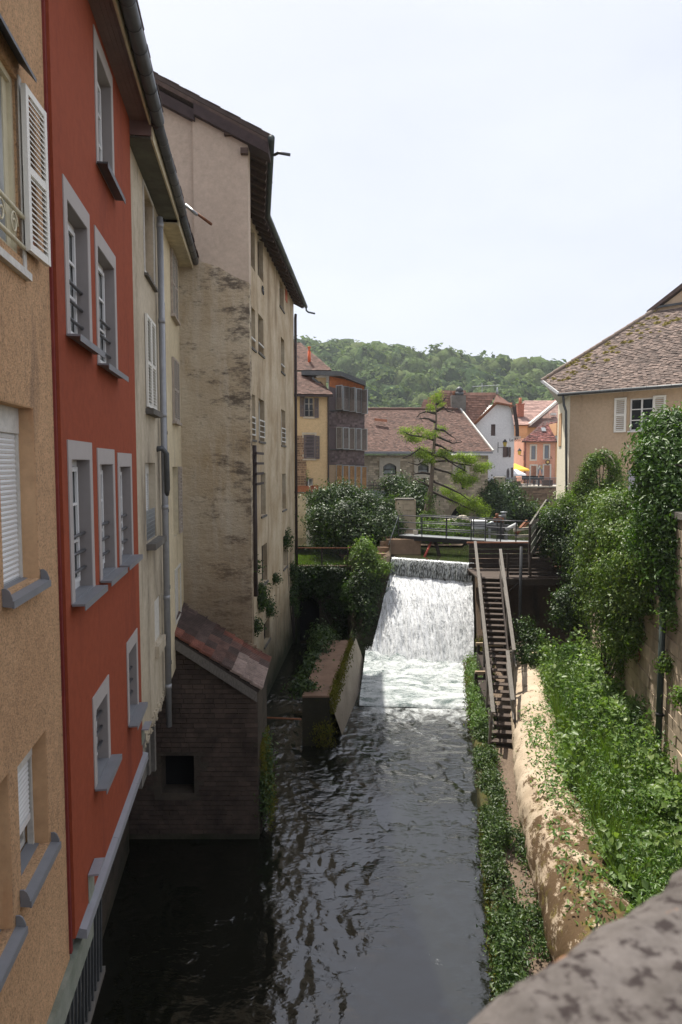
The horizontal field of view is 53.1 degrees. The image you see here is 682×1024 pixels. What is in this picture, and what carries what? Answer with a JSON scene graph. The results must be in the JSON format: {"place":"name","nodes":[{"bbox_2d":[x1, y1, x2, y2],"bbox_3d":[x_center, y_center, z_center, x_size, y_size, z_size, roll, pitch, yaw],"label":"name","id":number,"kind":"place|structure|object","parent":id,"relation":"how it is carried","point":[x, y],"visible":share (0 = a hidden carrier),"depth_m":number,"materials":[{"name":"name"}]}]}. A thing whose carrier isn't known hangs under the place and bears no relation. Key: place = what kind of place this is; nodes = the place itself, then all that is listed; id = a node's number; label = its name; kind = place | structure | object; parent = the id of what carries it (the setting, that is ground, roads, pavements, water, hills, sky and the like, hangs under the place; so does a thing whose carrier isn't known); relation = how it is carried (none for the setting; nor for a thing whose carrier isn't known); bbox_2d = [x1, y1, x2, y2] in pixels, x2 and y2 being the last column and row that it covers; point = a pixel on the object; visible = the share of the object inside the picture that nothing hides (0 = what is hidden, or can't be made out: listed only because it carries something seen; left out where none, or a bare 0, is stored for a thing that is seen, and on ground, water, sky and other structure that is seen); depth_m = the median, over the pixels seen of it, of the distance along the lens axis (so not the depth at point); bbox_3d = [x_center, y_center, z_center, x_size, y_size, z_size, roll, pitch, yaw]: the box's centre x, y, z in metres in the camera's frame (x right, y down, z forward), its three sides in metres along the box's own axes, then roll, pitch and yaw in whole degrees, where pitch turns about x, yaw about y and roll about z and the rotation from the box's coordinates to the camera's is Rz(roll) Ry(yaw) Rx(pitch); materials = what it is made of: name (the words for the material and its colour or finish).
{"place":"outdoors","nodes":[
{"label":"outdoors","id":0,"kind":"place"},
{"bbox_2d":[78,643,502,1023],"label":"river","id":1,"kind":"structure","parent":0,"point":[346,889],"depth_m":13.97,"materials":[{"name":"liquid"}]},
{"bbox_2d":[74,817,128,1023],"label":"base wall","id":2,"kind":"structure","parent":1,"relation":"in","point":[114,878],"depth_m":13.90,"materials":[{"name":"concrete"}]},
{"bbox_2d":[0,0,93,1023],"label":"orange house","id":3,"kind":"structure","parent":2,"relation":"on","point":[41,967],"depth_m":5.72,"materials":[{"name":"paint"}]},
{"bbox_2d":[0,61,25,252],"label":"window","id":4,"kind":"structure","parent":3,"relation":"in","point":[8,209],"depth_m":5.38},
{"bbox_2d":[65,896,104,1023],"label":"gallery railing","id":5,"kind":"object","parent":3,"relation":"attached to","point":[93,974],"visible":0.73,"depth_m":7.55,"materials":[{"name":"metal"}]},
{"bbox_2d":[41,0,163,953],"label":"red house","id":6,"kind":"structure","parent":2,"relation":"on","point":[102,101],"depth_m":7.83,"materials":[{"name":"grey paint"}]},
{"bbox_2d":[68,221,83,333],"bbox_3d":[-2.871,-2.449,7.157,0.124,1.310,0.857,-1,4,-8],"label":"window","id":7,"kind":"structure","parent":6,"relation":"in","point":[74,289],"depth_m":7.44,"materials":[{"name":"glass"}]},
{"bbox_2d":[72,460,86,588],"bbox_3d":[-2.853,0.153,7.208,0.124,1.412,0.789,-1,4,-8],"label":"window","id":8,"kind":"structure","parent":6,"relation":"in","point":[77,551],"depth_m":7.48,"materials":[{"name":"glass"}]},
{"bbox_2d":[97,81,101,160],"bbox_3d":[-3.109,-4.867,8.556,0.070,1.349,0.860,-1,4,-8],"label":"window","id":9,"kind":"structure","parent":6,"relation":"in","point":[99,90],"depth_m":8.86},
{"bbox_2d":[98,263,110,362],"bbox_3d":[-3.064,-2.498,8.592,0.124,1.380,1.010,-1,4,-8],"label":"window","id":10,"kind":"structure","parent":6,"relation":"in","point":[103,325],"depth_m":8.94,"materials":[{"name":"glass"}]},
{"bbox_2d":[100,465,109,567],"bbox_3d":[-3.027,0.083,8.499,0.124,1.355,0.776,-1,4,-8],"label":"window","id":11,"kind":"structure","parent":6,"relation":"in","point":[104,552],"depth_m":8.76,"materials":[{"name":"metal"}]},
{"bbox_2d":[120,467,127,554],"bbox_3d":[-3.199,0.012,9.768,0.124,1.321,0.863,-1,4,-8],"label":"window","id":12,"kind":"structure","parent":6,"relation":"in","point":[122,528],"depth_m":10.07,"materials":[{"name":"metal"}]},
{"bbox_2d":[129,601,270,838],"bbox_3d":[-4.151,4.837,16.886,4.698,7.164,2.056,0,4,0],"label":"brick annex","id":13,"kind":"object","parent":1,"relation":"in","point":[202,781],"visible":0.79,"depth_m":16.10,"materials":[{"name":"brick"}]},
{"bbox_2d":[253,725,280,833],"bbox_3d":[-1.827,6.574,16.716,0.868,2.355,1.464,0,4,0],"label":"wall plant","id":14,"kind":"object","parent":13,"relation":"attached to","point":[264,807],"depth_m":16.46,"materials":[{"name":"green plant"}]},
{"bbox_2d":[302,640,348,745],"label":"pier block","id":15,"kind":"structure","parent":1,"relation":"in","point":[315,707],"depth_m":21.55,"materials":[{"name":"concrete"}]},
{"bbox_2d":[280,672,323,702],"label":"fern","id":16,"kind":"object","parent":15,"relation":"on","point":[302,684],"visible":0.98,"depth_m":21.95,"materials":[{"name":"green plant"}]},
{"bbox_2d":[295,617,340,679],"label":"shrub","id":17,"kind":"object","parent":15,"relation":"on","point":[321,639],"visible":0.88,"depth_m":26.42,"materials":[{"name":"green plant"}]},
{"bbox_2d":[309,716,338,748],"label":"moss","id":18,"kind":"object","parent":15,"relation":"attached to","point":[322,734],"visible":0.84,"depth_m":21.45,"materials":[{"name":"green plant"}]},
{"bbox_2d":[329,638,354,713],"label":"moss","id":19,"kind":"object","parent":15,"relation":"on","point":[336,685],"visible":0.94,"depth_m":23.48,"materials":[{"name":"green plant"}]},
{"bbox_2d":[330,639,362,734],"bbox_3d":[0.486,6.398,26.320,0.423,1.723,9.782,1,4,7],"label":"apron","id":20,"kind":"object","parent":1,"relation":"in","point":[348,696],"visible":0.85,"depth_m":25.18,"materials":[{"name":"concrete"}]},
{"bbox_2d":[359,648,468,708],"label":"plunge pool","id":21,"kind":"structure","parent":1,"relation":"on","point":[444,698],"depth_m":26.96,"materials":[{"name":"liquid"}]},
{"bbox_2d":[382,556,486,651],"bbox_3d":[3.904,4.805,32.240,5.220,4.860,2.900,2,5,30],"label":"weir","id":22,"kind":"object","parent":1,"relation":"in","point":[473,579],"visible":0.07,"depth_m":31.24,"materials":[{"name":"concrete"}]},
{"bbox_2d":[363,555,499,694],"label":"waterfall","id":23,"kind":"structure","parent":22,"relation":"on","point":[429,615],"depth_m":31.18,"materials":[{"name":"liquid"}]},
{"bbox_2d":[474,558,486,656],"bbox_3d":[6.164,4.972,30.310,0.446,5.400,3.447,1,4,8],"label":"weir cheek","id":24,"kind":"object","parent":22,"relation":"attached to","point":[478,630],"visible":0.21,"depth_m":30.05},
{"bbox_2d":[471,558,566,651],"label":"recess wall","id":25,"kind":"structure","parent":1,"relation":"in","point":[535,604],"depth_m":32.29,"materials":[{"name":"stone"}]},
{"bbox_2d":[298,546,351,564],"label":"grass","id":26,"kind":"structure","parent":0,"point":[307,552],"depth_m":36.44,"materials":[{"name":"green plant"}]},
{"bbox_2d":[331,545,389,562],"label":"bank ground","id":27,"kind":"structure","parent":0,"point":[386,555],"depth_m":35.60,"materials":[{"name":"soil"}]},
{"bbox_2d":[377,536,393,555],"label":"stone steps","id":28,"kind":"structure","parent":27,"relation":"on","point":[383,548],"depth_m":34.62,"materials":[{"name":"beige stone"}]},
{"bbox_2d":[374,499,411,540],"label":"shrub","id":29,"kind":"object","parent":27,"relation":"on","point":[388,531],"visible":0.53,"depth_m":35.57,"materials":[{"name":"green plant"}]},
{"bbox_2d":[138,0,681,362],"label":"sky","id":30,"kind":"structure","parent":0,"point":[504,177],"materials":[{"name":"white"}]},
{"bbox_2d":[297,335,566,454],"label":"woodland","id":31,"kind":"object","parent":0,"point":[451,375],"depth_m":318.35,"materials":[{"name":"green plant"}]},
{"bbox_2d":[298,521,573,566],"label":"mill pond","id":32,"kind":"structure","parent":0,"point":[459,552],"depth_m":37.11,"materials":[{"name":"grey liquid"}]},
{"bbox_2d":[294,342,332,490],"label":"yellow house","id":33,"kind":"structure","parent":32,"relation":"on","point":[313,396],"depth_m":43.48,"materials":[{"name":"paint"}]},
{"bbox_2d":[305,397,313,416],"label":"window","id":34,"kind":"structure","parent":33,"relation":"in","point":[309,401],"depth_m":43.49,"materials":[{"name":"white wood"}]},
{"bbox_2d":[301,370,367,495],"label":"timber house","id":35,"kind":"structure","parent":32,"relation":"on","point":[348,405],"depth_m":44.27,"materials":[{"name":"orange wood"}]},
{"bbox_2d":[386,536,420,555],"bbox_3d":[3.195,1.948,36.529,1.743,1.353,3.400,0,4,0],"label":"abutment","id":36,"kind":"object","parent":32,"relation":"in","point":[405,546],"visible":0.36,"depth_m":34.81,"materials":[{"name":"stone"}]},
{"bbox_2d":[394,498,415,533],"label":"stone pier","id":37,"kind":"structure","parent":32,"relation":"in","point":[407,506],"depth_m":36.61,"materials":[{"name":"stone"}]},
{"bbox_2d":[388,514,532,556],"bbox_3d":[5.954,1.346,33.819,7.167,2.214,1.724,2,4,26],"label":"footbridge","id":38,"kind":"object","parent":32,"relation":"on","point":[435,539],"visible":0.69,"depth_m":34.09,"materials":[{"name":"black metal"}]},
{"bbox_2d":[472,475,518,524],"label":"shrub","id":39,"kind":"object","parent":32,"relation":"in","point":[492,498],"visible":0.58,"depth_m":52.23,"materials":[{"name":"green plant"}]},
{"bbox_2d":[486,511,517,539],"bbox_3d":[8.081,0.877,34.484,1.514,1.750,0.871,0,4,0],"label":"sluice gear","id":40,"kind":"object","parent":32,"relation":"on","point":[502,516],"visible":0.71,"depth_m":34.41,"materials":[{"name":"metal"}]},
{"bbox_2d":[493,477,555,518],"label":"quay wall","id":41,"kind":"structure","parent":32,"relation":"in","point":[543,493],"depth_m":56.00,"materials":[{"name":"stone"}]},
{"bbox_2d":[498,479,532,501],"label":"shrub","id":42,"kind":"object","parent":41,"relation":"attached to","point":[516,492],"visible":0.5,"depth_m":54.37,"materials":[{"name":"green plant"}]},
{"bbox_2d":[507,494,543,521],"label":"shrub","id":43,"kind":"object","parent":32,"relation":"in","point":[526,511],"visible":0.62,"depth_m":53.58,"materials":[{"name":"green plant"}]},
{"bbox_2d":[421,541,462,544],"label":"pond bank","id":44,"kind":"structure","parent":0,"point":[422,543],"depth_m":37.93,"materials":[{"name":"soil"}]},
{"bbox_2d":[372,469,455,521],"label":"shrub","id":45,"kind":"object","parent":44,"relation":"on","point":[403,485],"visible":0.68,"depth_m":46.37,"materials":[{"name":"green plant"}]},
{"bbox_2d":[397,386,494,521],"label":"larch tree","id":46,"kind":"object","parent":44,"relation":"on","point":[458,476],"visible":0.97,"depth_m":41.72,"materials":[{"name":"green plant"}]},
{"bbox_2d":[416,509,477,545],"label":"water plants","id":47,"kind":"object","parent":44,"relation":"on","point":[455,534],"visible":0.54,"depth_m":38.63,"materials":[{"name":"green plant"}]},
{"bbox_2d":[521,483,555,485],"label":"town ground","id":48,"kind":"structure","parent":0,"point":[534,485],"depth_m":60.76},
{"bbox_2d":[364,407,493,521],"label":"stone mill","id":49,"kind":"object","parent":48,"relation":"on","point":[382,424],"visible":0.53,"depth_m":53.72,"materials":[{"name":"brown tile"}]},
{"bbox_2d":[421,385,524,479],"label":"white house","id":50,"kind":"structure","parent":48,"relation":"on","point":[494,424],"depth_m":59.90,"materials":[{"name":"paint"}]},
{"bbox_2d":[512,398,556,439],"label":"peach house","id":51,"kind":"structure","parent":48,"relation":"on","point":[529,413],"depth_m":73.05,"materials":[{"name":"tile"}]},
{"bbox_2d":[514,421,557,483],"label":"pink house","id":52,"kind":"structure","parent":48,"relation":"on","point":[537,448],"depth_m":65.76,"materials":[{"name":"paint"}]},
{"bbox_2d":[527,400,557,435],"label":"tiled house","id":53,"kind":"structure","parent":48,"relation":"on","point":[551,414],"depth_m":76.60,"materials":[{"name":"tile"}]},
{"bbox_2d":[549,423,557,483],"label":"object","id":54,"kind":"object","parent":48,"relation":"on","point":[554,427],"visible":0.06,"depth_m":65.67,"materials":[{"name":"paint"}]},
{"bbox_2d":[469,869,681,1023],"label":"bridge parapet","id":55,"kind":"structure","parent":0,"point":[627,969],"depth_m":0.64,"materials":[{"name":"stone"}]},
{"bbox_2d":[474,628,681,978],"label":"bank ground","id":56,"kind":"structure","parent":0,"point":[507,768],"depth_m":17.36,"materials":[{"name":"brown soil"}]},
{"bbox_2d":[461,647,498,732],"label":"bank herbs","id":57,"kind":"object","parent":56,"relation":"on","point":[480,711],"visible":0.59,"depth_m":23.21,"materials":[{"name":"green plant"}]},
{"bbox_2d":[474,541,516,746],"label":"wooden staircase","id":58,"kind":"structure","parent":56,"relation":"on","point":[485,656],"depth_m":23.50,"materials":[{"name":"brown wood"}]},
{"bbox_2d":[469,715,538,999],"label":"bank herbs","id":59,"kind":"object","parent":56,"relation":"on","point":[506,926],"visible":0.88,"depth_m":13.43,"materials":[{"name":"green plant"}]},
{"bbox_2d":[467,542,577,639],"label":"timber walkway","id":60,"kind":"structure","parent":56,"relation":"on","point":[519,577],"depth_m":29.04,"materials":[{"name":"brown wood"}]},
{"bbox_2d":[528,499,570,577],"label":"staircase","id":61,"kind":"structure","parent":60,"relation":"on","point":[533,534],"depth_m":28.83,"materials":[{"name":"brown wood"}]},
{"bbox_2d":[501,817,550,960],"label":"bank herbs","id":62,"kind":"object","parent":56,"relation":"on","point":[539,929],"visible":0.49,"depth_m":12.55,"materials":[{"name":"green plant"}]},
{"bbox_2d":[508,613,548,668],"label":"shrub","id":63,"kind":"object","parent":56,"relation":"on","point":[526,655],"visible":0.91,"depth_m":25.16,"materials":[{"name":"green plant"}]},
{"bbox_2d":[506,641,635,961],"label":"embankment wall","id":64,"kind":"structure","parent":56,"relation":"on","point":[564,935],"depth_m":13.34,"materials":[{"name":"beige concrete"}]},
{"bbox_2d":[516,703,634,940],"bbox_3d":[4.958,6.141,15.209,1.799,0.531,11.268,1,4,10],"label":"bramble","id":65,"kind":"object","parent":56,"relation":"on","point":[555,780],"visible":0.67,"depth_m":14.46,"materials":[{"name":"green plant"}]},
{"bbox_2d":[527,635,681,905],"bbox_3d":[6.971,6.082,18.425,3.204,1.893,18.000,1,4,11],"label":"weed bed","id":66,"kind":"object","parent":56,"relation":"on","point":[581,809],"visible":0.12,"depth_m":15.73,"materials":[{"name":"green plant"}]},
{"bbox_2d":[533,624,681,913],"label":"broad weeds","id":67,"kind":"object","parent":56,"relation":"on","point":[617,702],"visible":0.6,"depth_m":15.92,"materials":[{"name":"green plant"}]},
{"bbox_2d":[574,499,681,775],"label":"retaining wall","id":68,"kind":"structure","parent":56,"relation":"on","point":[639,675],"depth_m":16.45,"materials":[{"name":"stone"}]},
{"bbox_2d":[531,481,581,526],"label":"trailing vine","id":69,"kind":"object","parent":68,"relation":"attached to","point":[565,501],"visible":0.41,"depth_m":29.54,"materials":[{"name":"green plant"}]},
{"bbox_2d":[526,503,591,642],"bbox_3d":[9.778,2.664,28.170,3.589,6.318,5.693,0,4,0],"label":"landing vine","id":70,"kind":"object","parent":68,"relation":"attached to","point":[559,541],"visible":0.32,"depth_m":28.70,"materials":[{"name":"green plant"}]},
{"bbox_2d":[543,577,586,636],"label":"shrub","id":71,"kind":"object","parent":68,"relation":"on","point":[565,611],"visible":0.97,"depth_m":26.46,"materials":[{"name":"green plant"}]},
{"bbox_2d":[569,448,633,517],"bbox_3d":[9.447,-0.894,24.163,2.826,2.844,1.378,0,4,0],"label":"arched creeper","id":72,"kind":"object","parent":68,"relation":"attached to","point":[588,475],"visible":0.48,"depth_m":24.01,"materials":[{"name":"green plant"}]},
{"bbox_2d":[559,481,656,681],"bbox_3d":[8.064,2.597,20.124,2.936,7.030,7.608,1,4,15],"label":"climbing vine","id":73,"kind":"object","parent":68,"relation":"attached to","point":[618,599],"visible":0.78,"depth_m":19.46,"materials":[{"name":"green plant"}]},
{"bbox_2d":[654,576,670,749],"bbox_3d":[7.663,3.817,16.367,0.330,4.595,0.300,1,4,10],"label":"drainpipe","id":74,"kind":"object","parent":68,"relation":"attached to","point":[659,714],"visible":0.38,"depth_m":16.33,"materials":[{"name":"black metal"}]},
{"bbox_2d":[652,651,674,679],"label":"wall plant","id":75,"kind":"object","parent":68,"relation":"attached to","point":[665,666],"depth_m":16.01,"materials":[{"name":"green plant"}]},
{"bbox_2d":[652,606,679,632],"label":"wall plant","id":76,"kind":"object","parent":68,"relation":"attached to","point":[672,618],"depth_m":15.63,"materials":[{"name":"green plant"}]},
{"bbox_2d":[654,594,677,617],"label":"wall plant","id":77,"kind":"object","parent":68,"relation":"attached to","point":[667,605],"depth_m":15.83,"materials":[{"name":"green plant"}]},
{"bbox_2d":[661,685,681,711],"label":"wall plant","id":78,"kind":"object","parent":68,"relation":"attached to","point":[678,697],"depth_m":14.97,"materials":[{"name":"green plant"}]},
{"label":"left bank ground","id":79,"kind":"structure","parent":0,"visible":0},
{"bbox_2d":[130,120,211,788],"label":"beige house","id":80,"kind":"structure","parent":79,"relation":"on","point":[156,190],"depth_m":12.21,"materials":[{"name":"beige paint"}]},
{"bbox_2d":[156,216,171,727],"bbox_3d":[-3.505,-0.658,13.502,0.253,10.155,0.413,0,4,0],"label":"drainpipe","id":81,"kind":"object","parent":80,"relation":"attached to","point":[165,472],"visible":0.93,"depth_m":13.53,"materials":[{"name":"metal"}]},
{"bbox_2d":[164,302,171,694],"bbox_3d":[-3.610,-0.076,14.123,0.104,8.356,0.099,0,4,0],"label":"drainpipe","id":82,"kind":"object","parent":80,"relation":"attached to","point":[168,518],"visible":0.2,"depth_m":14.14,"materials":[{"name":"metal"}]},
{"bbox_2d":[163,215,198,676],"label":"cream house","id":83,"kind":"structure","parent":79,"relation":"on","point":[179,247],"depth_m":15.66,"materials":[{"name":"paint"}]},
{"bbox_2d":[154,71,314,695],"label":"tall house","id":84,"kind":"structure","parent":79,"relation":"on","point":[240,294],"depth_m":17.47,"materials":[{"name":"beige paint"}]},
{"bbox_2d":[252,445,263,596],"bbox_3d":[-2.801,0.289,22.981,0.225,5.032,1.425,0,4,3],"label":"cast pipe","id":85,"kind":"object","parent":84,"relation":"attached to","point":[255,484],"visible":0.97,"depth_m":22.62,"materials":[{"name":"black metal"}]},
{"bbox_2d":[254,613,266,636],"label":"wall plant","id":86,"kind":"object","parent":84,"relation":"attached to","point":[257,628],"depth_m":23.17,"materials":[{"name":"green plant"}]},
{"bbox_2d":[257,579,274,612],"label":"wall plant","id":87,"kind":"object","parent":84,"relation":"attached to","point":[262,600],"depth_m":24.00,"materials":[{"name":"green plant"}]},
{"bbox_2d":[283,527,305,642],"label":"ivy","id":88,"kind":"object","parent":84,"relation":"attached to","point":[293,572],"visible":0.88,"depth_m":32.95,"materials":[{"name":"green plant"}]},
{"bbox_2d":[294,314,297,565],"bbox_3d":[-2.261,-3.553,34.366,0.146,12.635,0.245,0,4,0],"label":"drainpipe","id":89,"kind":"object","parent":84,"relation":"attached to","point":[295,428],"visible":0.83,"depth_m":34.23,"materials":[{"name":"black metal"}]},
{"label":"yard","id":90,"kind":"structure","parent":0,"visible":0},
{"bbox_2d":[541,283,681,498],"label":"tan house","id":91,"kind":"structure","parent":90,"relation":"on","point":[608,388],"depth_m":31.89,"materials":[{"name":"beige paint"}]},
{"bbox_2d":[562,396,567,497],"bbox_3d":[10.697,-3.053,32.632,0.427,5.038,0.183,0,4,0],"label":"drainpipe","id":92,"kind":"object","parent":91,"relation":"attached to","point":[566,453],"visible":0.88,"depth_m":32.63,"materials":[{"name":"metal"}]},
{"bbox_2d":[630,397,652,430],"bbox_3d":[13.438,-4.357,30.485,0.054,1.465,1.051,-4,6,-45],"label":"window","id":93,"kind":"structure","parent":91,"relation":"in","point":[637,406],"depth_m":30.57,"materials":[{"name":"white wood"}]},
{"bbox_2d":[611,400,681,633],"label":"broadleaf tree","id":94,"kind":"object","parent":90,"relation":"on","point":[656,469],"visible":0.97,"depth_m":16.32,"materials":[{"name":"green plant"}]},
{"label":"lawn","id":95,"kind":"structure","parent":0,"visible":0},
{"bbox_2d":[294,491,314,537],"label":"ledge wall","id":96,"kind":"structure","parent":95,"relation":"on","point":[301,510],"depth_m":42.33,"materials":[{"name":"stone"}]},
{"bbox_2d":[298,547,350,565],"bbox_3d":[-0.716,2.262,34.866,3.149,0.963,0.783,-1,4,-14],"label":"garden fence","id":97,"kind":"object","parent":95,"relation":"on","point":[318,556],"visible":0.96,"depth_m":34.78,"materials":[{"name":"metal"}]},
{"bbox_2d":[298,476,400,558],"bbox_3d":[0.578,0.390,37.316,6.361,4.719,5.889,0,4,0],"label":"laurel bush","id":98,"kind":"object","parent":95,"relation":"on","point":[343,517],"visible":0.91,"depth_m":36.40,"materials":[{"name":"green plant"}]},
{"label":"riverbed","id":99,"kind":"structure","parent":0,"visible":0},
{"bbox_2d":[295,566,350,642],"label":"terrace wall","id":100,"kind":"structure","parent":99,"relation":"on","point":[297,626],"depth_m":34.98,"materials":[{"name":"stone"}]},
{"bbox_2d":[300,597,318,640],"bbox_3d":[-1.550,4.900,36.988,3.700,4.200,0.100,0,4,0],"label":"culvert back","id":101,"kind":"object","parent":100,"relation":"attached to","point":[309,614],"visible":0.14,"depth_m":36.99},
{"bbox_2d":[295,560,350,639],"bbox_3d":[-0.801,4.987,34.782,4.284,5.105,1.605,0,4,0],"label":"ivy","id":102,"kind":"object","parent":100,"relation":"attached to","point":[327,579],"visible":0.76,"depth_m":34.56,"materials":[{"name":"green plant"}]},
{"bbox_2d":[346,539,391,658],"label":"rock wall","id":103,"kind":"structure","parent":99,"relation":"on","point":[353,626],"depth_m":32.42,"materials":[{"name":"stone"}]},
{"bbox_2d":[339,567,390,644],"bbox_3d":[1.128,4.603,32.728,2.713,4.293,3.175,0,4,0],"label":"ivy","id":104,"kind":"object","parent":103,"relation":"attached to","point":[360,596],"visible":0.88,"depth_m":32.34,"materials":[{"name":"green plant"}]},
{"bbox_2d":[342,533,397,584],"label":"hanging shrub","id":105,"kind":"object","parent":103,"relation":"on","point":[364,555],"visible":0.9,"depth_m":32.88,"materials":[{"name":"green plant"}]},
{"bbox_2d":[470,659,503,983],"bbox_3d":[3.801,7.663,18.337,0.428,1.322,23.859,1,4,9],"label":"river edge","id":106,"kind":"object","parent":99,"relation":"on","point":[480,796],"visible":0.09,"depth_m":17.07,"materials":[{"name":"plant"}]},
{"bbox_2d":[460,658,474,731],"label":"moss","id":107,"kind":"object","parent":106,"relation":"on","point":[466,682],"visible":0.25,"depth_m":25.16,"materials":[{"name":"green plant"}]},
{"bbox_2d":[477,807,500,1002],"bbox_3d":[2.877,7.651,13.069,0.421,0.839,7.316,1,4,10],"label":"moss","id":108,"kind":"object","parent":106,"relation":"on","point":[487,921],"visible":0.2,"depth_m":12.92,"materials":[{"name":"green plant"}]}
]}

